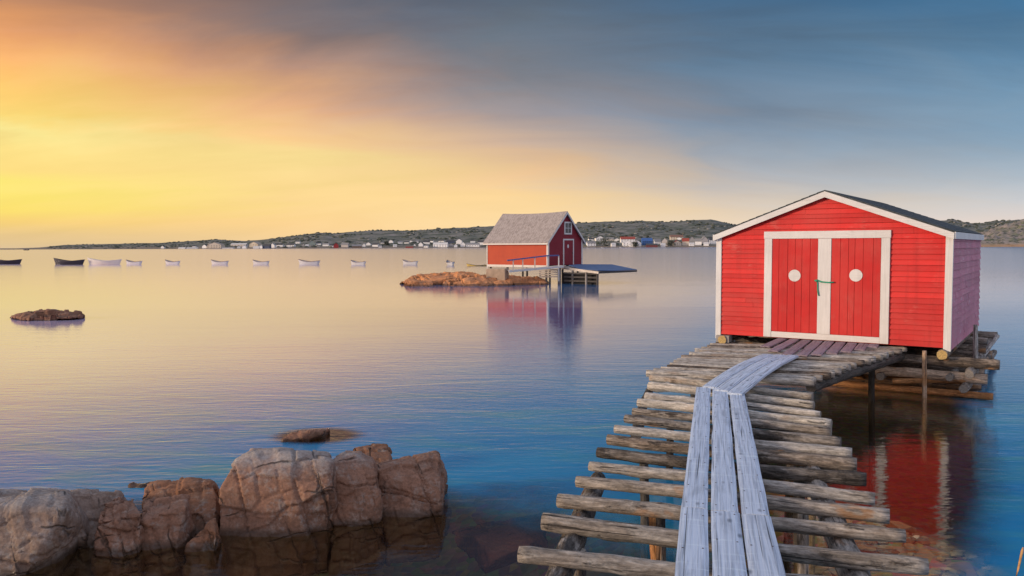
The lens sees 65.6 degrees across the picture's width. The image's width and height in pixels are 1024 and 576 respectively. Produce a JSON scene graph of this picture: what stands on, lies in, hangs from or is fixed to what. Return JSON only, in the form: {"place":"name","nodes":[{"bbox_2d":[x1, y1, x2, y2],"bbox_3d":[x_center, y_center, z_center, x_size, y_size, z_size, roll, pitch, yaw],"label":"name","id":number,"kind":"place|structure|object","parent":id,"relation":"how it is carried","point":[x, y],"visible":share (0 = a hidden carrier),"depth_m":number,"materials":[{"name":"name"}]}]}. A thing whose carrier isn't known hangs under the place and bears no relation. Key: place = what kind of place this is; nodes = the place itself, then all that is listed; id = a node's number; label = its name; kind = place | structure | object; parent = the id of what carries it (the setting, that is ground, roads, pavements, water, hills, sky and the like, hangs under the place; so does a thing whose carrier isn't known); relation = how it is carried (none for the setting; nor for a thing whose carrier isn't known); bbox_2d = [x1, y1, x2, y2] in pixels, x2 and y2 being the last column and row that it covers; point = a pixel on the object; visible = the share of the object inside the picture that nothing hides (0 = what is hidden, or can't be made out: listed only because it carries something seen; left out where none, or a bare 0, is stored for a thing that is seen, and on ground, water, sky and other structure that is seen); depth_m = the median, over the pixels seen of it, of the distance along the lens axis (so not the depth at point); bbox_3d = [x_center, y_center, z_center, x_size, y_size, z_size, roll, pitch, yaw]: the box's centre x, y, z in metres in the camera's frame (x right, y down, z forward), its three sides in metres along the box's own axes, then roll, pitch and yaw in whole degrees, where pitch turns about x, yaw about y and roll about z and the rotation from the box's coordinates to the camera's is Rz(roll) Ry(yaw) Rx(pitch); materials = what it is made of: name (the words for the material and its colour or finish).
{"place":"outdoors","nodes":[
{"label":"outdoors","id":0,"kind":"place"},
{"bbox_2d":[0,219,1019,249],"bbox_3d":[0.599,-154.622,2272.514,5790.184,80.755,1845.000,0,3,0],"label":"hills","id":1,"kind":"structure","parent":0,"point":[624,228],"depth_m":1808.48,"materials":[{"name":"green plant"}]},
{"bbox_2d":[207,242,224,247],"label":"shore building","id":2,"kind":"structure","parent":1,"relation":"on","point":[216,245],"depth_m":1418.21,"materials":[{"name":"white wood"}]},
{"bbox_2d":[230,243,248,245],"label":"shore building","id":3,"kind":"structure","parent":1,"relation":"on","point":[238,244],"depth_m":1569.42,"materials":[{"name":"white metal"}]},
{"bbox_2d":[249,242,261,246],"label":"shore building","id":4,"kind":"structure","parent":1,"relation":"on","point":[252,244],"depth_m":1479.86,"materials":[{"name":"white wood"}]},
{"bbox_2d":[263,244,270,247],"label":"cottage","id":5,"kind":"structure","parent":1,"relation":"on","point":[266,245],"depth_m":1402.83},
{"bbox_2d":[286,243,295,246],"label":"shore building","id":6,"kind":"structure","parent":1,"relation":"on","point":[290,244],"depth_m":1453.46,"materials":[{"name":"white wood"}]},
{"bbox_2d":[341,243,349,246],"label":"cottage","id":7,"kind":"structure","parent":1,"relation":"on","point":[345,244],"depth_m":1424.62,"materials":[{"name":"white wood"}]},
{"bbox_2d":[352,244,361,247],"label":"shore building","id":8,"kind":"structure","parent":1,"relation":"on","point":[357,246],"depth_m":1404.97,"materials":[{"name":"white wood"}]},
{"bbox_2d":[433,242,447,246],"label":"shore building","id":9,"kind":"structure","parent":1,"relation":"on","point":[440,244],"depth_m":1412.85,"materials":[{"name":"white wood"}]},
{"bbox_2d":[466,243,479,246],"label":"shore building","id":10,"kind":"structure","parent":1,"relation":"on","point":[472,244],"depth_m":1418.90,"materials":[{"name":"white wood"}]},
{"bbox_2d":[49,219,1015,248],"bbox_3d":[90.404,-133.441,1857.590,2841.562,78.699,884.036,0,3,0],"label":"scrub","id":11,"kind":"object","parent":1,"relation":"on","point":[482,231],"visible":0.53,"depth_m":1819.61,"materials":[{"name":"green plant"}]},
{"bbox_2d":[586,241,595,245],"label":"shore building","id":12,"kind":"structure","parent":1,"relation":"on","point":[590,243],"depth_m":1423.97,"materials":[{"name":"white"}]},
{"bbox_2d":[597,238,611,244],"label":"house","id":13,"kind":"structure","parent":1,"relation":"on","point":[603,241],"depth_m":1424.12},
{"bbox_2d":[622,240,630,245],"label":"shore building","id":14,"kind":"structure","parent":1,"relation":"on","point":[626,243],"depth_m":1416.65,"materials":[{"name":"white"}]},
{"bbox_2d":[620,237,634,242],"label":"shore building","id":15,"kind":"structure","parent":1,"relation":"on","point":[629,239],"depth_m":1485.19,"materials":[{"name":"white"}]},
{"bbox_2d":[641,238,652,244],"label":"shore building","id":16,"kind":"structure","parent":1,"relation":"on","point":[644,241],"depth_m":1434.77,"materials":[{"name":"blue"}]},
{"bbox_2d":[646,244,657,246],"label":"shore building","id":17,"kind":"structure","parent":1,"relation":"on","point":[651,245],"depth_m":1399.28,"materials":[{"name":"red"}]},
{"bbox_2d":[653,239,661,243],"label":"cottage","id":18,"kind":"structure","parent":1,"relation":"on","point":[657,241],"depth_m":1435.13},
{"bbox_2d":[669,235,682,239],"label":"shore building","id":19,"kind":"structure","parent":1,"relation":"on","point":[673,237],"depth_m":1537.29,"materials":[{"name":"white"}]},
{"bbox_2d":[672,240,680,245],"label":"shore building","id":20,"kind":"structure","parent":1,"relation":"on","point":[677,243],"depth_m":1421.95,"materials":[{"name":"grey wood"}]},
{"bbox_2d":[682,238,688,244],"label":"cottage","id":21,"kind":"structure","parent":1,"relation":"on","point":[685,241],"depth_m":1427.02,"materials":[{"name":"wood"}]},
{"bbox_2d":[689,236,694,243],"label":"cottage","id":22,"kind":"structure","parent":1,"relation":"on","point":[691,239],"depth_m":1448.00,"materials":[{"name":"white wood"}]},
{"bbox_2d":[695,238,701,244],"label":"cottage","id":23,"kind":"structure","parent":1,"relation":"on","point":[698,241],"depth_m":1426.06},
{"bbox_2d":[701,236,707,243],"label":"cottage","id":24,"kind":"structure","parent":1,"relation":"on","point":[704,239],"depth_m":1444.98,"materials":[{"name":"white"}]},
{"bbox_2d":[708,237,715,243],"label":"shore building","id":25,"kind":"structure","parent":1,"relation":"on","point":[710,240],"depth_m":1446.09,"materials":[{"name":"white"}]},
{"bbox_2d":[0,247,1023,575],"bbox_3d":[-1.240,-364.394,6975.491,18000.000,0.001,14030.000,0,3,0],"label":"water","id":26,"kind":"structure","parent":0,"point":[196,363],"depth_m":20.51,"materials":[{"name":"blue liquid"}]},
{"bbox_2d":[0,259,21,263],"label":"dory","id":27,"kind":"object","parent":26,"relation":"on","point":[17,261],"visible":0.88,"depth_m":146.11,"materials":[{"name":"grey wood"}]},
{"bbox_2d":[0,488,89,575],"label":"rock","id":28,"kind":"object","parent":26,"relation":"in","point":[44,531],"visible":0.74,"depth_m":7.44,"materials":[{"name":"grey stone"}]},
{"bbox_2d":[10,309,84,320],"bbox_3d":[-21.061,1.258,35.846,3.200,1.013,8.016,-2,3,-28],"label":"rock","id":29,"kind":"object","parent":26,"relation":"in","point":[46,315],"visible":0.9,"depth_m":33.16,"materials":[{"name":"brown stone"}]},
{"bbox_2d":[54,258,84,264],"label":"dory","id":30,"kind":"object","parent":26,"relation":"on","point":[66,262],"visible":0.87,"depth_m":140.04,"materials":[{"name":"grey wood"}]},
{"bbox_2d":[70,489,126,575],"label":"rock","id":31,"kind":"object","parent":26,"relation":"in","point":[92,502],"visible":0.31,"depth_m":8.09,"materials":[{"name":"stone"}]},
{"bbox_2d":[87,258,121,264],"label":"dory","id":32,"kind":"object","parent":26,"relation":"on","point":[99,262],"visible":0.91,"depth_m":140.43,"materials":[{"name":"white wood"}]},
{"bbox_2d":[91,497,145,575],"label":"rock","id":33,"kind":"object","parent":26,"relation":"in","point":[119,537],"visible":0.87,"depth_m":7.75,"materials":[{"name":"brown stone"}]},
{"bbox_2d":[126,260,141,264],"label":"dory","id":34,"kind":"object","parent":26,"relation":"on","point":[133,262],"visible":0.98,"depth_m":139.47,"materials":[{"name":"white wood"}]},
{"bbox_2d":[128,481,152,512],"bbox_3d":[-4.696,2.889,10.115,0.614,0.911,1.021,-2,3,-27],"label":"rock","id":35,"kind":"object","parent":26,"relation":"in","point":[138,504],"visible":0.04,"depth_m":9.93,"materials":[{"name":"stone"}]},
{"bbox_2d":[140,494,195,575],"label":"rock","id":36,"kind":"object","parent":26,"relation":"in","point":[167,524],"visible":0.66,"depth_m":7.95,"materials":[{"name":"brown stone"}]},
{"bbox_2d":[165,260,179,263],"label":"dory","id":37,"kind":"object","parent":26,"relation":"on","point":[171,262],"visible":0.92,"depth_m":139.72,"materials":[{"name":"white wood"}]},
{"bbox_2d":[141,477,220,534],"bbox_3d":[-3.650,2.582,8.753,1.104,0.977,1.406,0,3,0],"label":"rock","id":38,"kind":"object","parent":26,"relation":"in","point":[205,507],"visible":0.35,"depth_m":8.62,"materials":[{"name":"brown stone"}]},
{"bbox_2d":[182,518,227,575],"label":"rock","id":39,"kind":"object","parent":26,"relation":"in","point":[205,553],"visible":0.98,"depth_m":7.87,"materials":[{"name":"brown stone"}]},
{"bbox_2d":[211,260,228,264],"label":"dory","id":40,"kind":"object","parent":26,"relation":"on","point":[219,262],"visible":0.95,"depth_m":137.12,"materials":[{"name":"white wood"}]},
{"bbox_2d":[253,260,268,264],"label":"dory","id":41,"kind":"object","parent":26,"relation":"on","point":[261,262],"visible":0.98,"depth_m":136.04,"materials":[{"name":"white wood"}]},
{"bbox_2d":[219,447,337,575],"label":"rock","id":42,"kind":"object","parent":26,"relation":"in","point":[278,505],"visible":0.87,"depth_m":8.31,"materials":[{"name":"brown stone"}]},
{"bbox_2d":[281,428,329,443],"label":"rock","id":43,"kind":"object","parent":26,"relation":"in","point":[314,436],"visible":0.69,"depth_m":12.32,"materials":[{"name":"brown stone"}]},
{"bbox_2d":[298,259,319,264],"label":"dory","id":44,"kind":"object","parent":26,"relation":"on","point":[304,262],"visible":0.96,"depth_m":134.74,"materials":[{"name":"white wood"}]},
{"bbox_2d":[328,450,386,575],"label":"rock","id":45,"kind":"object","parent":26,"relation":"in","point":[358,544],"visible":0.83,"depth_m":8.58,"materials":[{"name":"brown stone"}]},
{"bbox_2d":[351,260,365,264],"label":"dory","id":46,"kind":"object","parent":26,"relation":"on","point":[353,262],"visible":0.84,"depth_m":129.96,"materials":[{"name":"white wood"}]},
{"bbox_2d":[353,443,392,464],"bbox_3d":[-1.859,2.332,10.530,0.644,0.341,1.010,0,3,0],"label":"rock","id":47,"kind":"object","parent":26,"relation":"on","point":[381,452],"visible":0.27,"depth_m":10.75,"materials":[{"name":"brown stone"}]},
{"bbox_2d":[402,259,417,264],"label":"dory","id":48,"kind":"object","parent":26,"relation":"on","point":[410,262],"visible":0.99,"depth_m":132.09,"materials":[{"name":"white wood"}]},
{"bbox_2d":[377,450,451,566],"bbox_3d":[-1.179,2.504,9.396,0.840,1.136,1.412,0,3,0],"label":"rock","id":49,"kind":"object","parent":26,"relation":"in","point":[411,523],"visible":0.88,"depth_m":8.91,"materials":[{"name":"brown stone"}]},
{"bbox_2d":[404,279,432,286],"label":"rock","id":50,"kind":"object","parent":26,"relation":"in","point":[411,282],"visible":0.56,"depth_m":60.00,"materials":[{"name":"brown stone"}]},
{"bbox_2d":[400,272,452,284],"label":"rock","id":51,"kind":"object","parent":26,"relation":"in","point":[440,278],"visible":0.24,"depth_m":62.95,"materials":[{"name":"brown stone"}]},
{"bbox_2d":[415,497,440,561],"bbox_3d":[-1.036,2.687,9.036,0.447,0.728,0.462,0,3,0],"label":"rock","id":52,"kind":"object","parent":26,"relation":"in","point":[431,548],"visible":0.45,"depth_m":8.89,"materials":[{"name":"brown stone"}]},
{"bbox_2d":[446,260,454,265],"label":"dory","id":53,"kind":"object","parent":26,"relation":"on","point":[448,262],"visible":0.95,"depth_m":125.14,"materials":[{"name":"white wood"}]},
{"bbox_2d":[442,271,514,285],"bbox_3d":[-2.775,-0.441,66.145,6.246,2.100,13.456,0,3,0],"label":"rock","id":54,"kind":"object","parent":26,"relation":"in","point":[462,278],"visible":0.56,"depth_m":60.91,"materials":[{"name":"brown stone"}]},
{"bbox_2d":[486,268,508,279],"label":"concrete block","id":55,"kind":"structure","parent":54,"relation":"on","point":[500,273],"depth_m":61.69,"materials":[{"name":"grey concrete"}]},
{"bbox_2d":[507,255,565,280],"bbox_3d":[1.783,-1.551,62.524,5.321,2.109,0.993,-2,3,-28],"label":"gangway","id":56,"kind":"object","parent":55,"relation":"on","point":[558,266],"visible":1,"depth_m":62.13,"materials":[{"name":"white paint"}]},
{"bbox_2d":[509,275,548,284],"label":"rock","id":57,"kind":"object","parent":26,"relation":"in","point":[528,280],"visible":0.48,"depth_m":62.31,"materials":[{"name":"brown stone"}]},
{"bbox_2d":[483,211,585,280],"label":"fishing stage","id":58,"kind":"object","parent":26,"relation":"in","point":[513,236],"visible":0.88,"depth_m":67.16,"materials":[{"name":"red paint"}]},
{"bbox_2d":[564,222,571,234],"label":"window","id":59,"kind":"structure","parent":58,"relation":"in","point":[567,225],"depth_m":66.73,"materials":[{"name":"white paint"}]},
{"bbox_2d":[564,240,572,264],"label":"door","id":60,"kind":"structure","parent":58,"relation":"in","point":[568,244],"depth_m":66.88,"materials":[{"name":"red paint"}]},
{"bbox_2d":[539,269,558,282],"bbox_3d":[3.002,-0.547,63.895,1.668,1.952,0.383,1,3,14],"label":"slatted crib","id":61,"kind":"object","parent":26,"relation":"in","point":[546,272],"visible":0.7,"depth_m":63.70,"materials":[{"name":"grey wood"}]},
{"bbox_2d":[559,264,636,284],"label":"landing platform","id":62,"kind":"structure","parent":26,"relation":"in","point":[594,271],"depth_m":62.85,"materials":[{"name":"wood"}]},
{"bbox_2d":[716,325,999,463],"bbox_3d":[8.529,1.925,19.175,5.848,2.681,6.622,2,4,35],"label":"log crib","id":63,"kind":"object","parent":26,"relation":"in","point":[961,367],"visible":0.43,"depth_m":16.05,"materials":[{"name":"brown wood"}]},
{"bbox_2d":[713,190,983,351],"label":"fishing shed","id":64,"kind":"structure","parent":63,"relation":"on","point":[899,276],"depth_m":16.71,"materials":[{"name":"red paint"}]},
{"bbox_2d":[771,239,817,332],"bbox_3d":[6.113,-0.051,17.192,0.967,2.024,0.055,2,4,35],"label":"door","id":65,"kind":"structure","parent":64,"relation":"in","point":[794,261],"depth_m":17.17,"materials":[{"name":"red paint"}]},
{"bbox_2d":[814,280,833,295],"bbox_3d":[6.590,-0.005,16.784,0.393,0.354,0.057,2,4,35],"label":"cord","id":66,"kind":"object","parent":64,"relation":"attached to","point":[817,281],"visible":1,"depth_m":16.84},
{"bbox_2d":[830,238,880,336],"bbox_3d":[7.126,-0.018,16.483,0.962,2.023,0.055,2,4,35],"label":"door","id":67,"kind":"structure","parent":64,"relation":"in","point":[863,270],"depth_m":16.46,"materials":[{"name":"red paint"}]},
{"bbox_2d":[1016,547,1023,575],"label":"grass stalk","id":68,"kind":"object","parent":26,"relation":"in","point":[1020,557],"depth_m":4.32,"materials":[{"name":"plant"}]},
{"bbox_2d":[0,0,1023,247],"label":"sky","id":69,"kind":"structure","parent":0,"point":[122,121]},
{"bbox_2d":[274,380,999,575],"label":"seabed","id":70,"kind":"structure","parent":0,"point":[946,492],"depth_m":19.23,"materials":[{"name":"brown stone"}]},
{"bbox_2d":[452,513,547,573],"bbox_3d":[-0.169,3.189,10.381,1.298,0.407,2.311,0,3,0],"label":"rock","id":71,"kind":"object","parent":70,"relation":"on","point":[491,546],"visible":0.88,"depth_m":9.85,"materials":[{"name":"brown stone"}]},
{"bbox_2d":[517,338,928,575],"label":"log walkway","id":72,"kind":"structure","parent":70,"relation":"on","point":[804,439],"depth_m":7.27,"materials":[{"name":"grey wood"}]},
{"bbox_2d":[779,519,982,575],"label":"pebbles","id":73,"kind":"object","parent":70,"relation":"on","point":[911,547],"visible":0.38,"depth_m":10.98,"materials":[{"name":"stone"}]},
{"bbox_2d":[977,219,1023,246],"bbox_3d":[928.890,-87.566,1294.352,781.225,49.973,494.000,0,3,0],"label":"headland","id":74,"kind":"structure","parent":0,"point":[1009,235],"depth_m":1119.15,"materials":[{"name":"grey stone"}]}
]}

